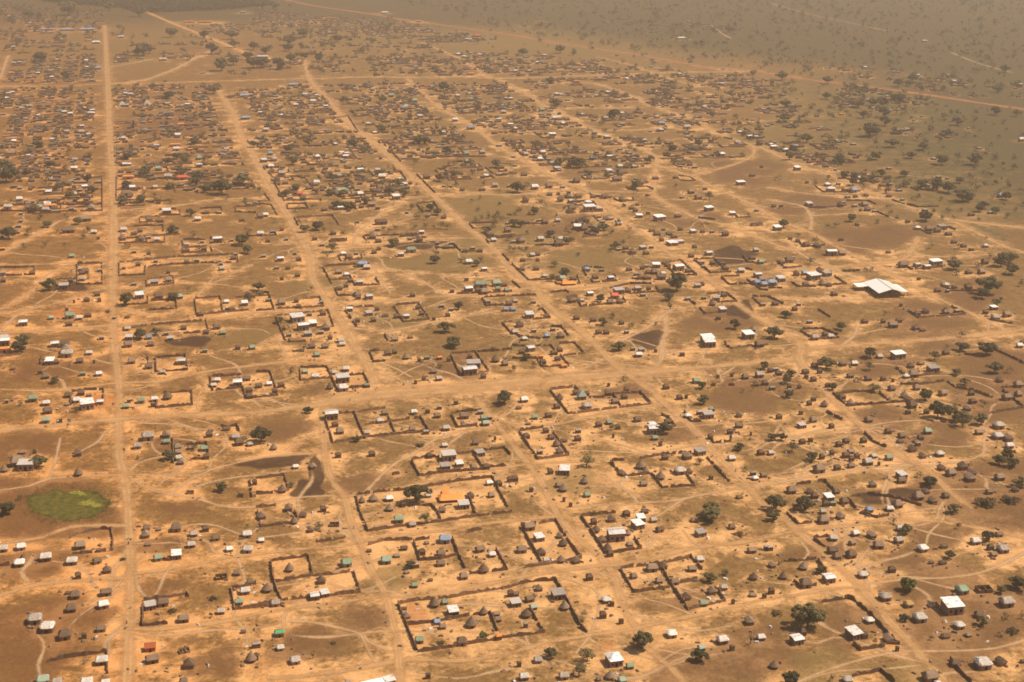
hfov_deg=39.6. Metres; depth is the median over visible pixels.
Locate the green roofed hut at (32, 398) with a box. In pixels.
[28,394,37,402]
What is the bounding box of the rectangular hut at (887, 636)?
[882,632,893,641]
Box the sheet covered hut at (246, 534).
[241,530,251,538]
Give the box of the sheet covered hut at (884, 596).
[878,592,891,601]
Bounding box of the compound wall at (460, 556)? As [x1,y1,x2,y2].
[452,535,465,568]
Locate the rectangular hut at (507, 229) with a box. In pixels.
[504,227,511,232]
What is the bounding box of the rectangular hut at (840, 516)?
[835,512,845,519]
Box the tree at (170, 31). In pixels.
[165,28,178,36]
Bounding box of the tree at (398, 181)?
[392,178,401,185]
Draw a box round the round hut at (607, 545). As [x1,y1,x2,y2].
[603,542,611,549]
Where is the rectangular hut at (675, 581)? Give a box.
[669,578,679,584]
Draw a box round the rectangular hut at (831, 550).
[826,546,838,554]
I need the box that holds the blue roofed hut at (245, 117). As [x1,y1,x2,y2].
[240,116,249,119]
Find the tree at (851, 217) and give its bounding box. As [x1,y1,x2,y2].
[848,213,855,221]
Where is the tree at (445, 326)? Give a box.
[437,322,456,331]
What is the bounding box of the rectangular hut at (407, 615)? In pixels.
[402,611,410,619]
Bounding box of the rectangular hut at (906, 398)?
[903,395,912,401]
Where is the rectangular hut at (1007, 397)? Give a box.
[1001,393,1012,400]
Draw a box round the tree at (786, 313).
[780,310,792,317]
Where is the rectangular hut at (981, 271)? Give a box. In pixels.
[976,268,985,274]
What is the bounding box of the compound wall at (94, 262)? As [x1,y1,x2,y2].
[77,261,102,273]
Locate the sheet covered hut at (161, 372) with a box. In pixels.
[159,369,165,374]
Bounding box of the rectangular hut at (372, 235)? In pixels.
[369,231,376,238]
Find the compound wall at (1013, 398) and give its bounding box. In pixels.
[1002,388,1023,405]
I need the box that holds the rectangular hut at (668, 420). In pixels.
[664,418,671,423]
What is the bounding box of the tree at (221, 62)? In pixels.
[214,57,227,70]
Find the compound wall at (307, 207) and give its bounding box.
[287,202,308,208]
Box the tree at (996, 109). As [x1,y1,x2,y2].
[991,106,1001,112]
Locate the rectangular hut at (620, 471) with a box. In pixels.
[618,469,625,475]
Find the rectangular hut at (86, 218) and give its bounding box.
[80,215,91,221]
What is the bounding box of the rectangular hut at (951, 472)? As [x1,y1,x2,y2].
[944,468,956,476]
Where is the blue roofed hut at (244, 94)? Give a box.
[239,93,248,97]
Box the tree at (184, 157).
[179,153,191,160]
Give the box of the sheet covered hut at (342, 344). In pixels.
[339,341,345,346]
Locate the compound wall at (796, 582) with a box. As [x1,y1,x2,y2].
[793,579,816,588]
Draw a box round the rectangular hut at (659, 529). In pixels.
[655,526,664,532]
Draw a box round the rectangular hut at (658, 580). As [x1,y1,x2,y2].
[655,577,662,583]
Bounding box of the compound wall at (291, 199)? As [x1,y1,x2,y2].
[275,183,319,200]
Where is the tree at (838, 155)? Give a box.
[833,153,844,159]
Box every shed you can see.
[18,450,25,454]
[222,426,230,430]
[393,553,400,557]
[641,508,648,513]
[690,518,696,522]
[749,592,756,597]
[896,439,903,443]
[911,325,920,330]
[917,361,924,365]
[938,560,946,564]
[940,543,948,548]
[940,633,950,638]
[964,632,971,637]
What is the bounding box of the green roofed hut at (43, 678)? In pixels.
[36,674,48,681]
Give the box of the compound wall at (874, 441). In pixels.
[864,430,886,446]
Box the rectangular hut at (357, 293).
[354,291,361,295]
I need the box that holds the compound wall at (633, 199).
[612,196,634,200]
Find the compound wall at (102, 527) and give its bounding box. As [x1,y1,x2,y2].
[69,525,113,554]
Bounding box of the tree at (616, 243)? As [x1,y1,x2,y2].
[610,241,619,246]
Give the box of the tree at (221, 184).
[209,178,233,193]
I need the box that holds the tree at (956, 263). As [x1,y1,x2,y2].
[946,259,962,268]
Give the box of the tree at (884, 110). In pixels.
[879,107,890,114]
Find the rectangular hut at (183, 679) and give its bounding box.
[179,677,187,681]
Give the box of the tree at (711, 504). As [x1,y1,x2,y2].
[703,501,720,510]
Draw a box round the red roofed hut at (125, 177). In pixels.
[122,175,133,179]
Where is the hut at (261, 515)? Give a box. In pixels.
[257,511,266,519]
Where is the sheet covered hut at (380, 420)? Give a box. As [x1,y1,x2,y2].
[375,417,383,423]
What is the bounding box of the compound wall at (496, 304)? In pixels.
[482,297,503,305]
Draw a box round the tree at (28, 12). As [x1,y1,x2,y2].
[22,8,34,17]
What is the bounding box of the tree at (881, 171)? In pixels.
[876,169,885,175]
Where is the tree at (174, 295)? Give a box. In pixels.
[167,292,178,298]
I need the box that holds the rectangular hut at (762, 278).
[757,276,766,280]
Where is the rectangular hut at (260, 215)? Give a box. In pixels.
[256,213,263,218]
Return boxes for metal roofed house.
[0,337,9,346]
[16,458,35,470]
[18,319,27,326]
[44,356,54,365]
[50,340,58,347]
[58,282,68,289]
[79,397,93,410]
[96,399,103,404]
[124,334,133,340]
[134,291,143,299]
[144,599,155,610]
[150,279,158,283]
[162,207,170,213]
[167,335,173,340]
[171,549,181,559]
[176,358,185,364]
[196,163,201,167]
[213,236,221,242]
[233,378,241,386]
[241,300,247,305]
[277,256,283,261]
[289,312,304,322]
[297,322,309,330]
[303,330,311,336]
[308,319,316,326]
[309,591,319,600]
[319,588,329,597]
[324,409,338,420]
[335,373,349,383]
[346,306,352,311]
[364,294,372,299]
[365,310,372,315]
[392,193,400,199]
[397,252,403,256]
[403,314,409,318]
[439,461,450,469]
[440,449,456,461]
[446,604,458,615]
[455,459,463,467]
[457,499,469,509]
[461,365,477,375]
[464,286,472,291]
[466,359,480,368]
[474,448,484,456]
[509,597,521,607]
[525,310,533,318]
[526,345,534,351]
[533,532,544,542]
[550,587,565,600]
[559,464,569,474]
[574,223,580,229]
[583,203,595,210]
[606,527,625,541]
[607,275,613,279]
[613,287,624,294]
[631,518,644,530]
[634,285,641,290]
[635,513,645,521]
[638,347,644,351]
[639,245,646,249]
[646,424,659,434]
[694,283,700,287]
[694,446,706,455]
[694,527,706,537]
[701,410,713,418]
[702,337,716,347]
[704,250,712,255]
[712,295,719,300]
[718,306,726,312]
[753,272,761,277]
[775,275,785,281]
[789,633,804,645]
[796,422,806,428]
[805,201,812,205]
[806,271,821,280]
[821,572,835,583]
[822,270,831,276]
[823,492,834,501]
[844,624,863,640]
[895,470,908,478]
[913,262,920,266]
[922,264,930,269]
[926,364,939,371]
[937,224,947,229]
[940,596,964,615]
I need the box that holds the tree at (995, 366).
[985,361,1003,372]
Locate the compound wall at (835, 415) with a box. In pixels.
[826,410,842,419]
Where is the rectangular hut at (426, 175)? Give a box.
[423,173,430,178]
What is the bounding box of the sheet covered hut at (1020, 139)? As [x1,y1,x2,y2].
[1017,137,1023,141]
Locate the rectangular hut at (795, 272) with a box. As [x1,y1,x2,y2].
[793,270,799,275]
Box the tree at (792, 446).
[787,441,799,451]
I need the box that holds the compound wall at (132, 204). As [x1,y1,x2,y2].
[118,200,144,206]
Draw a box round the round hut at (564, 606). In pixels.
[560,600,569,610]
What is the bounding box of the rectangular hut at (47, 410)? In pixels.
[42,407,52,414]
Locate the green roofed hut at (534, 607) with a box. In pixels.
[529,604,537,610]
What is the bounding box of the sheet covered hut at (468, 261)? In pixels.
[464,259,472,264]
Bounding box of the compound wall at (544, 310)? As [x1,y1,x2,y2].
[533,307,550,319]
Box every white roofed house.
[549,132,555,136]
[586,291,593,296]
[635,213,642,217]
[652,262,660,267]
[653,214,665,221]
[672,263,684,271]
[700,333,715,341]
[704,205,713,211]
[729,211,735,215]
[735,180,745,185]
[741,329,754,339]
[772,224,781,230]
[793,165,800,170]
[826,249,836,255]
[890,350,906,359]
[929,258,942,265]
[989,304,997,310]
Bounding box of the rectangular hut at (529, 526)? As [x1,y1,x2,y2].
[522,521,535,531]
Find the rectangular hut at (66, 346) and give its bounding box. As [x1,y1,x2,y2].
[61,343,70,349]
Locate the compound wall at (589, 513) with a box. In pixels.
[582,509,615,515]
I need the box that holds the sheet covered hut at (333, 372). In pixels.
[331,370,337,374]
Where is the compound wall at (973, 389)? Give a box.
[947,379,992,397]
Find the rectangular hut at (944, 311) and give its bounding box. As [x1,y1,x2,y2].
[941,309,949,314]
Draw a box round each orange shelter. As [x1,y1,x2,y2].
[438,487,463,502]
[560,278,575,285]
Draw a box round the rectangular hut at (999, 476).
[993,473,1005,480]
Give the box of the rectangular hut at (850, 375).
[846,373,854,377]
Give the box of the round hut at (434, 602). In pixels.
[429,595,439,607]
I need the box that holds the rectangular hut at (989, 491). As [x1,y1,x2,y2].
[985,488,993,494]
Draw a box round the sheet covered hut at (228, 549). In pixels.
[225,546,233,552]
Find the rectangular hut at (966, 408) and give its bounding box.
[962,404,971,411]
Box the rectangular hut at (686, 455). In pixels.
[681,450,692,459]
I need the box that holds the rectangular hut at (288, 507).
[285,503,292,511]
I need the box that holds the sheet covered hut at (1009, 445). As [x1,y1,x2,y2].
[1004,442,1014,448]
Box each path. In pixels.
[0,55,10,78]
[0,211,102,253]
[0,262,74,309]
[0,307,39,331]
[0,474,117,490]
[1,286,107,312]
[6,111,1016,681]
[17,258,109,264]
[19,554,35,581]
[48,438,60,478]
[117,198,253,210]
[118,51,210,82]
[118,208,156,226]
[121,307,184,315]
[127,452,321,475]
[129,477,335,507]
[170,469,213,494]
[182,264,252,282]
[196,376,206,409]
[197,267,227,295]
[275,335,289,358]
[284,422,320,449]
[288,619,391,652]
[328,350,354,362]
[351,312,488,330]
[352,203,402,245]
[360,635,375,661]
[365,427,494,490]
[370,265,511,275]
[371,265,391,293]
[375,372,415,387]
[405,273,443,294]
[560,577,600,653]
[569,474,637,507]
[572,359,605,373]
[586,434,701,452]
[597,56,698,85]
[619,306,677,340]
[623,595,689,613]
[629,338,707,361]
[637,464,915,503]
[646,535,658,549]
[647,307,672,378]
[659,646,710,661]
[663,349,710,354]
[682,530,704,545]
[715,434,795,445]
[767,187,891,199]
[770,200,812,229]
[774,4,886,30]
[775,296,867,299]
[787,241,858,278]
[797,639,1023,681]
[819,427,859,433]
[833,244,1023,256]
[841,324,860,345]
[844,552,1023,578]
[862,577,924,584]
[868,420,987,428]
[924,429,988,465]
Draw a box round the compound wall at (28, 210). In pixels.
[0,209,101,211]
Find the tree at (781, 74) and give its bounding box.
[775,71,787,79]
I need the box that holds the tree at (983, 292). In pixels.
[976,288,990,298]
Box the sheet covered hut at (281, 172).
[278,170,285,175]
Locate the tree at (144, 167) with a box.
[139,166,150,169]
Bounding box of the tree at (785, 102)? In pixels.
[779,100,791,107]
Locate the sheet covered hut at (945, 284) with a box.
[941,282,949,287]
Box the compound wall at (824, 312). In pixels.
[817,307,830,317]
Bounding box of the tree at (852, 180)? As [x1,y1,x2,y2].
[849,178,857,182]
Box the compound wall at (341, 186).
[329,185,354,189]
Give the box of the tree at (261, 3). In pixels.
[253,0,268,8]
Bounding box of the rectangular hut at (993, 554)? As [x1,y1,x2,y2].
[989,551,997,556]
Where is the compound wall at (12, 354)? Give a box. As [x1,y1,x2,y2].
[0,352,20,356]
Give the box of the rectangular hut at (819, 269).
[816,267,823,272]
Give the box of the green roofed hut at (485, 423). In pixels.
[481,420,489,426]
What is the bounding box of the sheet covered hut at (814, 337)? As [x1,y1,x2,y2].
[810,334,819,340]
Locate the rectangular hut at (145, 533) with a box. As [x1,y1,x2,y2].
[141,529,149,538]
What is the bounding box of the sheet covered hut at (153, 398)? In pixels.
[150,396,157,401]
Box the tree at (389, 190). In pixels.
[383,186,396,194]
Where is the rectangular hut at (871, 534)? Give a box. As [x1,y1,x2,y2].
[866,530,877,538]
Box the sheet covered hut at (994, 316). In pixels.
[990,314,1000,320]
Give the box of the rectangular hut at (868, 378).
[864,375,872,380]
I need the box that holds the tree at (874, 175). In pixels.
[867,173,877,177]
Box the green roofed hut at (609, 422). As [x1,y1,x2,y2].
[606,420,612,424]
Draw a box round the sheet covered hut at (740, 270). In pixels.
[737,267,744,272]
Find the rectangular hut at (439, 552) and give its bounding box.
[436,549,445,555]
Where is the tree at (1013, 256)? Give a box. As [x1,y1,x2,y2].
[1001,251,1018,262]
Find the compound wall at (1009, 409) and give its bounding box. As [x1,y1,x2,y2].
[990,405,1023,413]
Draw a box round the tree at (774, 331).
[765,325,784,337]
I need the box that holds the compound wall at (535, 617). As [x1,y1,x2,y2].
[530,608,543,628]
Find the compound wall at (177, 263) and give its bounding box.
[148,261,229,266]
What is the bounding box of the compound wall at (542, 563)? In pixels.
[520,517,581,567]
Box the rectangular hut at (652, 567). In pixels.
[646,563,658,572]
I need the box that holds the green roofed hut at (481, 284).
[473,281,487,287]
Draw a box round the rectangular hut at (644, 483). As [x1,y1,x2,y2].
[639,480,647,486]
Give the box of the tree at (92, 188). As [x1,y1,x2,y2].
[87,185,98,191]
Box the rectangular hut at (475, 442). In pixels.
[472,439,478,445]
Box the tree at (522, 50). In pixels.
[518,48,528,54]
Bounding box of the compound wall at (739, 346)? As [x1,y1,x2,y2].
[725,338,767,348]
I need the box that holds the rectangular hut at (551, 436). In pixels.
[547,434,554,439]
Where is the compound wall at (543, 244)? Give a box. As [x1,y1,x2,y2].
[535,243,568,245]
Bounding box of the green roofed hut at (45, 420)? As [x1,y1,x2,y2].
[41,417,50,423]
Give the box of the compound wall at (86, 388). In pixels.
[71,387,103,398]
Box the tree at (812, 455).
[806,452,817,460]
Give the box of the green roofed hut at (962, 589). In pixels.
[954,584,969,595]
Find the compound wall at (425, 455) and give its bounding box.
[412,453,439,459]
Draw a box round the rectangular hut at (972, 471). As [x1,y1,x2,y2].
[967,468,976,475]
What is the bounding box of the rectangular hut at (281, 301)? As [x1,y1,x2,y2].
[277,298,285,305]
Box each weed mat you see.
[69,490,85,495]
[78,499,101,507]
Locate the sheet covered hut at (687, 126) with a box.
[683,124,690,128]
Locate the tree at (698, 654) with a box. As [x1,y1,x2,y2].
[690,649,709,660]
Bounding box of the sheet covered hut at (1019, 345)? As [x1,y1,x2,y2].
[1015,343,1023,347]
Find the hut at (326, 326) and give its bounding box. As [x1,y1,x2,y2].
[322,322,329,330]
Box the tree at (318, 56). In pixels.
[314,53,322,59]
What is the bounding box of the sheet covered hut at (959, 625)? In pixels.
[953,620,965,629]
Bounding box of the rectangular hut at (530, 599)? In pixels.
[524,595,534,602]
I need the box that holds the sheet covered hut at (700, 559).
[695,555,704,562]
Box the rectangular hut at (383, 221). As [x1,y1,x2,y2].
[374,218,387,224]
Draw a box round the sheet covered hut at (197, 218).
[194,216,200,221]
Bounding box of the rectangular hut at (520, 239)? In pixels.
[516,235,524,243]
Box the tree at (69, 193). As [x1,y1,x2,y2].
[64,191,73,196]
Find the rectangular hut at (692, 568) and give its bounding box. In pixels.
[687,565,697,571]
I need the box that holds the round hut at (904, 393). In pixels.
[900,391,908,396]
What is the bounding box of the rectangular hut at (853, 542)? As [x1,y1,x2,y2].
[848,539,856,545]
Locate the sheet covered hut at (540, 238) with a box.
[536,236,544,241]
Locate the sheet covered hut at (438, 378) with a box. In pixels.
[435,376,442,380]
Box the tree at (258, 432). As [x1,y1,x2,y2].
[249,426,272,442]
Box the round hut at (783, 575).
[779,571,787,579]
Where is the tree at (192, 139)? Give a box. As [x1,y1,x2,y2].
[188,137,198,142]
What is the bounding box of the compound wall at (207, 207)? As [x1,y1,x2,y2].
[200,206,221,213]
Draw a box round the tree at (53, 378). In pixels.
[51,376,58,381]
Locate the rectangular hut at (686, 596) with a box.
[681,592,691,600]
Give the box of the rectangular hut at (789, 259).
[784,256,793,262]
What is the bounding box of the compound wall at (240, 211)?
[235,206,255,212]
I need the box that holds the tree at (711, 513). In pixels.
[700,506,720,520]
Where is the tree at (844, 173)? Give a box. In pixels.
[840,171,848,177]
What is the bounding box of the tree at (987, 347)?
[978,341,997,354]
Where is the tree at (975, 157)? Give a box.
[967,153,983,164]
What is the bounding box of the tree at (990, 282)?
[975,275,1002,289]
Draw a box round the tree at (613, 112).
[608,109,619,115]
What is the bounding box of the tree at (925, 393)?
[919,388,933,400]
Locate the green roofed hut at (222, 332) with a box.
[219,330,225,334]
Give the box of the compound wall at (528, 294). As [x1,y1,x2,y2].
[512,293,535,295]
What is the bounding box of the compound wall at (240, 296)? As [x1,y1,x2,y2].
[235,294,266,297]
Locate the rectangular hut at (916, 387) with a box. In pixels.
[912,384,920,390]
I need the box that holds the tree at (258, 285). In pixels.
[252,282,264,288]
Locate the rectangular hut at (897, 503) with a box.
[891,499,903,508]
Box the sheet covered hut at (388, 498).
[384,495,392,501]
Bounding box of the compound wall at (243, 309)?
[223,308,248,312]
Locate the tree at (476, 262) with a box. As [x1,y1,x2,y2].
[472,260,480,265]
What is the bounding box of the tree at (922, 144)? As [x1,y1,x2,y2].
[917,141,928,149]
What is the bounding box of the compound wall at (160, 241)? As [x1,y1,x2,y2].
[142,234,164,243]
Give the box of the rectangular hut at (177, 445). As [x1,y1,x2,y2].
[173,443,181,449]
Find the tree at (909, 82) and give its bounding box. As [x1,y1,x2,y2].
[905,80,914,85]
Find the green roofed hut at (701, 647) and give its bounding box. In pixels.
[697,644,705,650]
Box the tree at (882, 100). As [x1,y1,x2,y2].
[876,97,889,106]
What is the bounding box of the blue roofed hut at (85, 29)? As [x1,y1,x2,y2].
[79,28,94,30]
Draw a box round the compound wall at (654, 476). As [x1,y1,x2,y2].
[610,459,694,487]
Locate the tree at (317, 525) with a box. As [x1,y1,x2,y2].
[313,521,323,528]
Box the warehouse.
[853,278,907,297]
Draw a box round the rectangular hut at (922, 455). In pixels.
[918,452,926,458]
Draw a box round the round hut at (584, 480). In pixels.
[580,476,588,484]
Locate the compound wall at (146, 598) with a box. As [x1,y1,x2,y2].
[143,590,188,600]
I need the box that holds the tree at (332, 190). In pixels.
[324,188,335,192]
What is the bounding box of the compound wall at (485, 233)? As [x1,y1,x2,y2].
[484,231,514,236]
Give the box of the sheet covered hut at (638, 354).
[634,352,642,357]
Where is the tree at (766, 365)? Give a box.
[760,361,768,368]
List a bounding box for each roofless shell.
[178,646,189,654]
[215,573,226,580]
[329,522,338,526]
[330,238,345,241]
[405,232,417,236]
[750,222,762,225]
[927,601,939,607]
[975,585,992,593]
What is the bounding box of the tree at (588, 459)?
[579,456,595,466]
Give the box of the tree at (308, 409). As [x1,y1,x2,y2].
[303,406,313,412]
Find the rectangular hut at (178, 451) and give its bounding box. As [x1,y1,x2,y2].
[174,449,181,454]
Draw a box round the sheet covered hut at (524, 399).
[519,396,528,402]
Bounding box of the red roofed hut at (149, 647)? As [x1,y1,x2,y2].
[144,641,155,652]
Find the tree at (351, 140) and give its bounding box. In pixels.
[348,138,357,145]
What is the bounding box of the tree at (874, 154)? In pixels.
[871,151,882,159]
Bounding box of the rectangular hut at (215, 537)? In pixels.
[211,535,220,541]
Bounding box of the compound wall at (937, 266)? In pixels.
[908,265,942,269]
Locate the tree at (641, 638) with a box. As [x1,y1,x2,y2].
[632,631,653,648]
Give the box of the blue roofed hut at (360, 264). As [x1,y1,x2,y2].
[356,261,366,267]
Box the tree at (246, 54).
[242,51,253,56]
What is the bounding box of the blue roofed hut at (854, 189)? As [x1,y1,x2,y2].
[849,187,858,192]
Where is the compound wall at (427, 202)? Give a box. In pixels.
[417,201,437,207]
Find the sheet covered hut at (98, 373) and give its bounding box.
[94,371,102,376]
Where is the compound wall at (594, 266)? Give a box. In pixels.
[584,265,604,267]
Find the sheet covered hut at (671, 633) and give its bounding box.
[666,629,677,638]
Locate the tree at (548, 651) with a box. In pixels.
[544,647,557,655]
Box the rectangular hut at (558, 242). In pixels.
[554,239,563,246]
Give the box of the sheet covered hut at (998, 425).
[992,421,1004,429]
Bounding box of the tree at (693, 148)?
[688,146,697,150]
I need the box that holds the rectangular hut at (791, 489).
[786,485,796,493]
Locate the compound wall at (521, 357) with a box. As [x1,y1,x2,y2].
[512,356,536,358]
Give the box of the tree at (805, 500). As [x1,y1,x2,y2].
[796,495,815,510]
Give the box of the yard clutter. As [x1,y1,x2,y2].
[0,129,1019,681]
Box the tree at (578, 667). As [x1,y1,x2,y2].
[572,664,586,675]
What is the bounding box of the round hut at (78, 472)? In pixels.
[74,467,82,476]
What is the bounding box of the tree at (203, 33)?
[199,30,208,38]
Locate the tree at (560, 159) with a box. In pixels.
[555,157,565,164]
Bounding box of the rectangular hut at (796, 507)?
[792,504,801,510]
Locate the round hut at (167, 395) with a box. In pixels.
[162,390,172,399]
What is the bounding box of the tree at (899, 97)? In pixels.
[895,94,906,100]
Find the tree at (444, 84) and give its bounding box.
[438,81,449,90]
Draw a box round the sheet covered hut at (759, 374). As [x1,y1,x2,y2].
[754,371,764,377]
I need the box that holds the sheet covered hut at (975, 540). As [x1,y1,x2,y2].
[969,537,981,544]
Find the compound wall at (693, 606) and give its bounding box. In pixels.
[621,560,725,609]
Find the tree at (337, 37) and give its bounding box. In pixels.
[332,35,342,41]
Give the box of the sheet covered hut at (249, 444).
[246,441,252,446]
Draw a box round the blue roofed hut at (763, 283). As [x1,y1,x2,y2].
[759,281,768,286]
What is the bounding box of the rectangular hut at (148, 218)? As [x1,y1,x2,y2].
[145,216,152,220]
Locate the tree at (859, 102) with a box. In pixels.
[852,99,864,107]
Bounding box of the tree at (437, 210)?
[433,207,441,214]
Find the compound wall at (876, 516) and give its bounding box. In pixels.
[859,510,888,517]
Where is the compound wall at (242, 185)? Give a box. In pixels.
[232,184,255,189]
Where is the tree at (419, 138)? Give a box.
[411,134,423,143]
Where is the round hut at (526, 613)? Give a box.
[521,608,531,618]
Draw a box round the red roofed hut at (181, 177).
[176,175,187,179]
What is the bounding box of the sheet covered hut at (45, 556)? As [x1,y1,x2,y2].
[39,552,51,562]
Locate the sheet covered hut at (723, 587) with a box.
[719,584,727,590]
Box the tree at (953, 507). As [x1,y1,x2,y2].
[947,503,961,512]
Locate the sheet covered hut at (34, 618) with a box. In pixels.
[27,612,42,625]
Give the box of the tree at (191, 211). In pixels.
[186,208,195,215]
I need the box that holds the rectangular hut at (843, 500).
[839,497,848,504]
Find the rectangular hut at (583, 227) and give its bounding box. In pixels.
[580,225,587,230]
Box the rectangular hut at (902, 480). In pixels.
[896,476,906,483]
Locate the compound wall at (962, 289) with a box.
[941,282,975,290]
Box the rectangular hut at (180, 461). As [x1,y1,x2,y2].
[177,458,183,464]
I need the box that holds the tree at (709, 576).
[703,572,717,581]
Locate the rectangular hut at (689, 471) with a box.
[686,468,692,474]
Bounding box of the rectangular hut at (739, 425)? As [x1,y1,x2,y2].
[735,423,743,428]
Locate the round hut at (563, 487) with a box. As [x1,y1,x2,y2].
[558,483,567,491]
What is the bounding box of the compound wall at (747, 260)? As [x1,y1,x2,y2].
[742,254,766,262]
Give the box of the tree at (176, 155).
[172,153,180,158]
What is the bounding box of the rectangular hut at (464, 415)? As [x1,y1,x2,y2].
[459,412,469,419]
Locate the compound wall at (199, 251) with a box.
[182,238,206,253]
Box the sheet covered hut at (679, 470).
[673,466,685,475]
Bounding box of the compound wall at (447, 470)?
[411,458,483,475]
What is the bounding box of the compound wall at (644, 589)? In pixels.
[620,565,669,592]
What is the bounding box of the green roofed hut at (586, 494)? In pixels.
[583,492,590,497]
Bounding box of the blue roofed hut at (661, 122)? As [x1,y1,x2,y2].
[657,121,665,124]
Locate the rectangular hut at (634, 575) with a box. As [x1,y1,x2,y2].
[629,572,637,579]
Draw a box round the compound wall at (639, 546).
[580,513,641,553]
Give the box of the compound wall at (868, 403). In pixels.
[832,392,904,405]
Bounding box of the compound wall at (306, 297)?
[277,295,323,308]
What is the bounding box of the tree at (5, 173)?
[0,166,19,181]
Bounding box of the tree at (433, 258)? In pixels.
[429,255,440,262]
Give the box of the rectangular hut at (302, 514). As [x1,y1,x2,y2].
[299,512,306,517]
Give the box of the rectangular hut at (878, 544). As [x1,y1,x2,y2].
[872,540,884,549]
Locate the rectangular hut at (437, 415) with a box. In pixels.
[433,412,440,418]
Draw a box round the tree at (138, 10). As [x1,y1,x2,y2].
[131,6,146,16]
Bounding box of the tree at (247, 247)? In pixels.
[242,244,252,253]
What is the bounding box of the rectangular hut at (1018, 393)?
[1013,390,1022,396]
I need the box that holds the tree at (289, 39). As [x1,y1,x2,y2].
[283,35,296,42]
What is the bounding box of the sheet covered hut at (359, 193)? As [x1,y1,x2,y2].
[356,191,363,195]
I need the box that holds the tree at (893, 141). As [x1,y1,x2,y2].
[884,138,899,146]
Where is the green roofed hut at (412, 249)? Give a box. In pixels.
[405,246,416,252]
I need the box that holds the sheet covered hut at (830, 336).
[827,334,833,338]
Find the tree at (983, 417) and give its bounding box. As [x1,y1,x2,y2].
[974,413,987,424]
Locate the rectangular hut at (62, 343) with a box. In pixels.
[59,340,69,347]
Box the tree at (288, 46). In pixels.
[282,43,292,49]
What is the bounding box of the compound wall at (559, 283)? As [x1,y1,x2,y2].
[555,273,579,284]
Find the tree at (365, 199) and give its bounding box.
[361,197,370,202]
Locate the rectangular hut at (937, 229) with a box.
[933,227,941,232]
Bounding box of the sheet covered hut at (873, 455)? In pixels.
[870,453,877,458]
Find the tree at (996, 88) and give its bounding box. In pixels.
[992,85,1003,92]
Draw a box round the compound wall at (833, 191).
[815,185,860,191]
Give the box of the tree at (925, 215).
[919,211,933,220]
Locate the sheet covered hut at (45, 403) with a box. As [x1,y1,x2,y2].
[41,400,49,406]
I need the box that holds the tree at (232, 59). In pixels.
[227,56,238,64]
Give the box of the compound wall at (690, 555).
[663,553,702,569]
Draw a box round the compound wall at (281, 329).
[276,315,285,340]
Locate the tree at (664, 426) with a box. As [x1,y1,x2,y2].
[656,422,673,432]
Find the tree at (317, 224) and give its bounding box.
[312,221,323,229]
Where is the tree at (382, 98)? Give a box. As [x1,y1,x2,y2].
[377,96,386,100]
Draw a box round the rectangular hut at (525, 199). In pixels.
[522,196,528,202]
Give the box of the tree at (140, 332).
[134,328,145,338]
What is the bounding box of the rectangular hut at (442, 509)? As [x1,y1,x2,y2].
[439,506,445,512]
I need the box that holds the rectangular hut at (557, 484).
[555,482,561,487]
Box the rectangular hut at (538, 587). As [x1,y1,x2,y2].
[535,584,542,591]
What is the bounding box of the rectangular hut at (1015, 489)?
[1011,485,1019,492]
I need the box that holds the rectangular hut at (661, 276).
[656,273,666,279]
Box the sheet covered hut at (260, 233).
[256,231,263,235]
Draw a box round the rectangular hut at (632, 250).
[629,247,636,254]
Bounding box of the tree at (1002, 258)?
[993,253,1009,266]
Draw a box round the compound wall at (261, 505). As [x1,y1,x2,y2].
[256,503,275,507]
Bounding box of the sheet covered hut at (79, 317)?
[76,315,82,319]
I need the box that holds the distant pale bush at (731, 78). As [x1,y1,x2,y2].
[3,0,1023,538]
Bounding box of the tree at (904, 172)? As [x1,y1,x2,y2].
[899,170,909,175]
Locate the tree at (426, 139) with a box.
[423,137,430,142]
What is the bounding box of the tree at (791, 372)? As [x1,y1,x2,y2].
[786,369,796,375]
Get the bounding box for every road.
[0,307,327,333]
[0,361,361,391]
[0,395,400,430]
[0,524,126,543]
[0,576,125,596]
[19,71,744,86]
[102,25,135,681]
[126,517,1023,630]
[132,515,561,574]
[145,11,244,52]
[216,91,379,383]
[267,586,853,678]
[286,0,1023,109]
[303,59,946,681]
[311,237,477,248]
[315,367,668,405]
[319,406,404,681]
[341,237,920,306]
[347,458,608,496]
[355,190,652,199]
[406,78,972,508]
[420,42,791,249]
[474,398,685,681]
[495,403,660,425]
[595,83,1023,253]
[641,328,1023,374]
[655,164,991,324]
[691,146,756,175]
[949,218,1023,228]
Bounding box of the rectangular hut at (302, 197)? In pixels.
[299,194,305,200]
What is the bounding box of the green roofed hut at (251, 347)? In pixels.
[248,345,255,349]
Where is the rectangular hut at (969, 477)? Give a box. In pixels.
[963,472,976,482]
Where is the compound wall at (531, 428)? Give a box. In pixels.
[520,425,543,430]
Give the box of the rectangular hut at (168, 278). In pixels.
[165,276,171,281]
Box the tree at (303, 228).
[299,224,309,231]
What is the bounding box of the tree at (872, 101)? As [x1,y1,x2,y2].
[868,98,876,103]
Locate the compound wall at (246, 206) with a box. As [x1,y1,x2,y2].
[235,205,255,206]
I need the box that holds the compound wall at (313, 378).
[300,366,330,380]
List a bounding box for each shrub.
[167,607,176,612]
[207,595,217,600]
[734,530,746,535]
[772,609,782,615]
[974,496,996,506]
[1000,495,1021,503]
[1006,626,1019,634]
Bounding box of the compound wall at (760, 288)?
[746,278,767,290]
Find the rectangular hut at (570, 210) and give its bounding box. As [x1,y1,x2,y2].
[567,207,573,213]
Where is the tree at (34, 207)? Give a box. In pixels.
[29,205,39,211]
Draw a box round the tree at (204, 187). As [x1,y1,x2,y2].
[198,185,210,192]
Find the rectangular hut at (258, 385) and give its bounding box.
[255,383,262,387]

